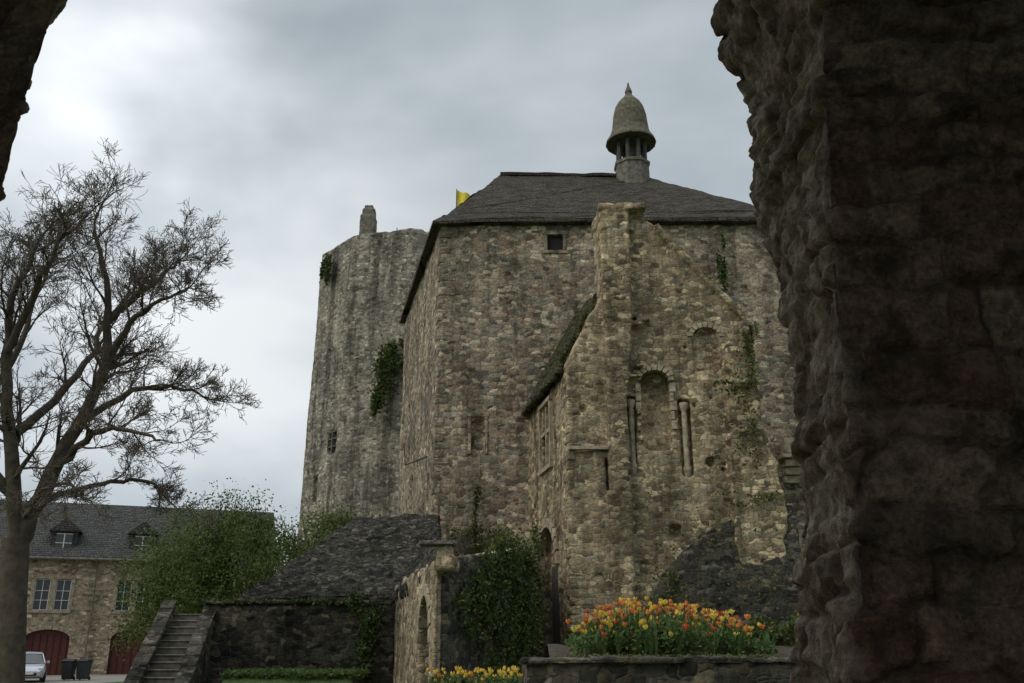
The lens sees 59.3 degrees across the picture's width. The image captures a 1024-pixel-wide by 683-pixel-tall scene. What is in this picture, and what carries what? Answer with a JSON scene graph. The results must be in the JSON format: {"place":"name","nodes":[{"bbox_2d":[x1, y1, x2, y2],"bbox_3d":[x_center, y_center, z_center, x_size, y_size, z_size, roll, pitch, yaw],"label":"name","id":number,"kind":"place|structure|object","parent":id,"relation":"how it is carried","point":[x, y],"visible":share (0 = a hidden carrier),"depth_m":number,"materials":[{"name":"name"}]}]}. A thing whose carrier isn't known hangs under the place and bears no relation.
{"place":"outdoors","nodes":[
{"label":"outdoors","id":0,"kind":"place"},
{"bbox_2d":[25,674,126,682],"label":"gravel drive","id":1,"kind":"structure","parent":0,"point":[95,678],"depth_m":51.58,"materials":[{"name":"grey gravel"}]},
{"bbox_2d":[25,652,49,681],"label":"parked car","id":2,"kind":"object","parent":1,"relation":"on","point":[35,665],"visible":0.52,"depth_m":48.05,"materials":[{"name":"silver metal"}]},
{"bbox_2d":[61,659,78,679],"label":"wheelie bin","id":3,"kind":"object","parent":1,"relation":"on","point":[69,668],"visible":0.87,"depth_m":50.32,"materials":[{"name":"plastic"}]},
{"bbox_2d":[76,659,93,679],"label":"wheelie bin","id":4,"kind":"object","parent":1,"relation":"on","point":[83,668],"visible":1,"depth_m":50.52,"materials":[{"name":"plastic"}]},
{"bbox_2d":[0,0,753,570],"label":"sky","id":5,"kind":"structure","parent":0,"point":[287,119],"materials":[{"name":"grey"}]},
{"label":"ground","id":6,"kind":"structure","parent":0,"visible":0},
{"bbox_2d":[0,138,259,682],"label":"bare tree","id":7,"kind":"object","parent":6,"relation":"on","point":[21,519],"visible":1,"depth_m":22.37,"materials":[{"name":"brown plant"}]},
{"bbox_2d":[26,559,270,674],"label":"walls","id":8,"kind":"structure","parent":6,"relation":"on","point":[75,620],"depth_m":59.34,"materials":[{"name":"stone"}]},
{"bbox_2d":[26,575,194,674],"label":"windows and doors","id":9,"kind":"structure","parent":8,"relation":"attached to","point":[52,645],"depth_m":59.00,"materials":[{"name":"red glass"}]},
{"bbox_2d":[0,500,275,559],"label":"roof","id":10,"kind":"structure","parent":8,"relation":"on","point":[92,542],"depth_m":62.83,"materials":[{"name":"tile"}]},
{"bbox_2d":[49,517,228,549],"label":"dormers","id":11,"kind":"object","parent":10,"relation":"attached to","point":[66,534],"visible":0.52,"depth_m":60.63,"materials":[{"name":"stone"}]},
{"bbox_2d":[0,555,277,658],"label":"gutter","id":12,"kind":"object","parent":8,"relation":"attached to","point":[75,558],"visible":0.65,"depth_m":59.44,"materials":[{"name":"grey metal"}]},
{"bbox_2d":[105,530,213,662],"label":"green tree","id":13,"kind":"object","parent":6,"relation":"on","point":[134,625],"visible":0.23,"depth_m":43.60,"materials":[{"name":"green plant"}]},
{"bbox_2d":[123,600,215,682],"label":"stone staircase","id":14,"kind":"structure","parent":6,"relation":"on","point":[175,648],"depth_m":24.05,"materials":[{"name":"grey stone"}]},
{"bbox_2d":[109,477,309,627],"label":"green tree","id":15,"kind":"object","parent":6,"relation":"on","point":[196,572],"visible":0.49,"depth_m":42.19,"materials":[{"name":"green plant"}]},
{"bbox_2d":[189,514,314,613],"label":"green tree","id":16,"kind":"object","parent":6,"relation":"on","point":[256,576],"visible":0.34,"depth_m":40.55,"materials":[{"name":"green plant"}]},
{"bbox_2d":[222,675,366,682],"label":"grass bank","id":17,"kind":"structure","parent":6,"relation":"on","point":[263,679],"depth_m":23.11,"materials":[{"name":"green plant"}]},
{"bbox_2d":[220,666,370,680],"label":"grass tufts","id":18,"kind":"object","parent":17,"relation":"on","point":[316,672],"visible":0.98,"depth_m":23.21,"materials":[{"name":"green plant"}]},
{"bbox_2d":[260,495,373,574],"bbox_3d":[-8.457,9.727,39.012,5.345,6.119,3.007,0,-18,0],"label":"shrub","id":19,"kind":"object","parent":6,"relation":"on","point":[335,524],"visible":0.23,"depth_m":39.20,"materials":[{"name":"green plant"}]},
{"bbox_2d":[296,205,428,551],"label":"castle tower","id":20,"kind":"structure","parent":6,"relation":"on","point":[352,447],"depth_m":52.55,"materials":[{"name":"stone"}]},
{"bbox_2d":[319,251,332,285],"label":"ivy","id":21,"kind":"object","parent":20,"relation":"attached to","point":[326,265],"visible":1,"depth_m":55.70,"materials":[{"name":"green plant"}]},
{"bbox_2d":[368,334,403,419],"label":"ivy","id":22,"kind":"object","parent":20,"relation":"attached to","point":[381,365],"visible":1,"depth_m":50.80,"materials":[{"name":"green plant"}]},
{"bbox_2d":[456,189,469,206],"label":"flag","id":23,"kind":"object","parent":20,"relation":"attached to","point":[461,197],"visible":0.47,"depth_m":60.06,"materials":[{"name":"yellow fabric"}]},
{"bbox_2d":[202,513,529,682],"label":"gateway annex","id":24,"kind":"object","parent":6,"relation":"on","point":[412,568],"visible":0.72,"depth_m":25.41,"materials":[{"name":"stone"}]},
{"bbox_2d":[171,520,390,606],"bbox_3d":[-6.859,7.153,28.838,6.850,2.823,6.352,0,-18,0],"label":"ivy","id":25,"kind":"object","parent":24,"relation":"attached to","point":[248,547],"visible":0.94,"depth_m":28.89,"materials":[{"name":"green plant"}]},
{"bbox_2d":[335,582,383,682],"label":"ivy","id":26,"kind":"object","parent":24,"relation":"attached to","point":[370,623],"visible":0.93,"depth_m":25.16,"materials":[{"name":"green plant"}]},
{"bbox_2d":[445,464,549,676],"bbox_3d":[-0.480,6.252,26.178,3.096,8.310,16.107,2,-18,-5],"label":"ivy","id":27,"kind":"object","parent":24,"relation":"attached to","point":[524,600],"visible":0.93,"depth_m":21.31,"materials":[{"name":"green plant"}]},
{"bbox_2d":[0,0,1023,682],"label":"gate archway","id":28,"kind":"object","parent":6,"relation":"on","point":[886,184],"visible":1,"depth_m":2.43,"materials":[{"name":"stone"}]},
{"bbox_2d":[397,83,805,656],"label":"castle hall","id":29,"kind":"structure","parent":6,"relation":"on","point":[501,291],"depth_m":37.56,"materials":[{"name":"stone"}]},
{"bbox_2d":[716,227,728,292],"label":"ivy","id":30,"kind":"object","parent":29,"relation":"attached to","point":[722,271],"visible":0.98,"depth_m":37.32,"materials":[{"name":"green plant"}]},
{"bbox_2d":[520,644,795,682],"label":"raised flower bed","id":31,"kind":"object","parent":6,"relation":"on","point":[551,668],"visible":0.51,"depth_m":11.27,"materials":[{"name":"stone"}]},
{"bbox_2d":[425,674,518,682],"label":"bed foliage","id":32,"kind":"object","parent":31,"relation":"on","point":[448,677],"visible":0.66,"depth_m":12.99,"materials":[{"name":"green plant"}]},
{"bbox_2d":[426,665,522,682],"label":"yellow tulips","id":33,"kind":"object","parent":31,"relation":"on","point":[503,672],"visible":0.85,"depth_m":13.10,"materials":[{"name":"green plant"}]},
{"bbox_2d":[538,653,783,657],"bbox_3d":[1.874,3.980,11.403,3.200,0.077,0.418,0,-18,0],"label":"moss","id":34,"kind":"object","parent":31,"relation":"on","point":[757,655],"visible":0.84,"depth_m":11.39,"materials":[{"name":"green plant"}]},
{"bbox_2d":[565,596,774,655],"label":"tulips","id":35,"kind":"object","parent":31,"relation":"on","point":[623,619],"visible":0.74,"depth_m":12.20,"materials":[{"name":"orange plant"}]},
{"bbox_2d":[564,615,779,655],"bbox_3d":[2.150,4.213,12.803,2.772,0.599,2.125,0,-18,0],"label":"bed foliage","id":36,"kind":"object","parent":31,"relation":"on","point":[701,635],"visible":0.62,"depth_m":11.96,"materials":[{"name":"green plant"}]},
{"bbox_2d":[748,610,798,645],"bbox_3d":[3.912,4.493,13.218,1.318,1.081,1.535,12,-22,-32],"label":"shrub","id":37,"kind":"object","parent":31,"relation":"on","point":[780,639],"visible":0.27,"depth_m":13.06,"materials":[{"name":"green plant"}]},
{"bbox_2d":[528,202,787,656],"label":"walls","id":38,"kind":"structure","parent":6,"relation":"on","point":[659,293],"depth_m":29.18,"materials":[{"name":"stone"}]},
{"bbox_2d":[538,395,553,475],"bbox_3d":[1.325,3.402,32.343,0.400,2.550,1.900,3,-19,-10],"label":"mullioned window","id":39,"kind":"structure","parent":38,"relation":"attached to","point":[547,434],"depth_m":32.21,"materials":[{"name":"stone"}]},
{"bbox_2d":[535,518,559,570],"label":"arch voussoirs","id":40,"kind":"object","parent":38,"relation":"attached to","point":[547,523],"visible":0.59,"depth_m":30.98,"materials":[{"name":"stone"}]},
{"bbox_2d":[552,565,559,643],"bbox_3d":[1.589,9.739,30.245,0.100,4.300,1.500,3,-19,-10],"label":"door","id":41,"kind":"structure","parent":38,"relation":"attached to","point":[556,616],"depth_m":30.74,"materials":[{"name":"wood"}]},
{"bbox_2d":[521,297,597,415],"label":"mossy roof","id":42,"kind":"structure","parent":38,"relation":"attached to","point":[552,372],"depth_m":33.36,"materials":[{"name":"plant"}]},
{"bbox_2d":[557,292,596,365],"bbox_3d":[2.687,-1.069,30.949,2.515,4.292,0.157,6,-19,-17],"label":"moss","id":43,"kind":"object","parent":38,"relation":"attached to","point":[563,356],"visible":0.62,"depth_m":30.37,"materials":[{"name":"green plant"}]},
{"bbox_2d":[563,370,591,638],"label":"quoins","id":44,"kind":"object","parent":38,"relation":"attached to","point":[575,582],"visible":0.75,"depth_m":28.12,"materials":[{"name":"stone"}]},
{"bbox_2d":[568,322,723,477],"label":"carved details","id":45,"kind":"object","parent":38,"relation":"attached to","point":[636,402],"visible":1,"depth_m":29.13,"materials":[{"name":"stone"}]},
{"bbox_2d":[643,229,795,625],"bbox_3d":[6.917,2.189,28.634,6.006,13.169,0.942,0,-18,0],"label":"ivy","id":46,"kind":"object","parent":38,"relation":"attached to","point":[748,383],"visible":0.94,"depth_m":27.74,"materials":[{"name":"green plant"}]},
{"bbox_2d":[648,505,800,643],"bbox_3d":[6.386,8.004,26.939,4.967,6.304,1.028,0,-18,0],"label":"battered base","id":47,"kind":"object","parent":6,"relation":"on","point":[755,600],"visible":0.38,"depth_m":27.12,"materials":[{"name":"stone"}]}
]}

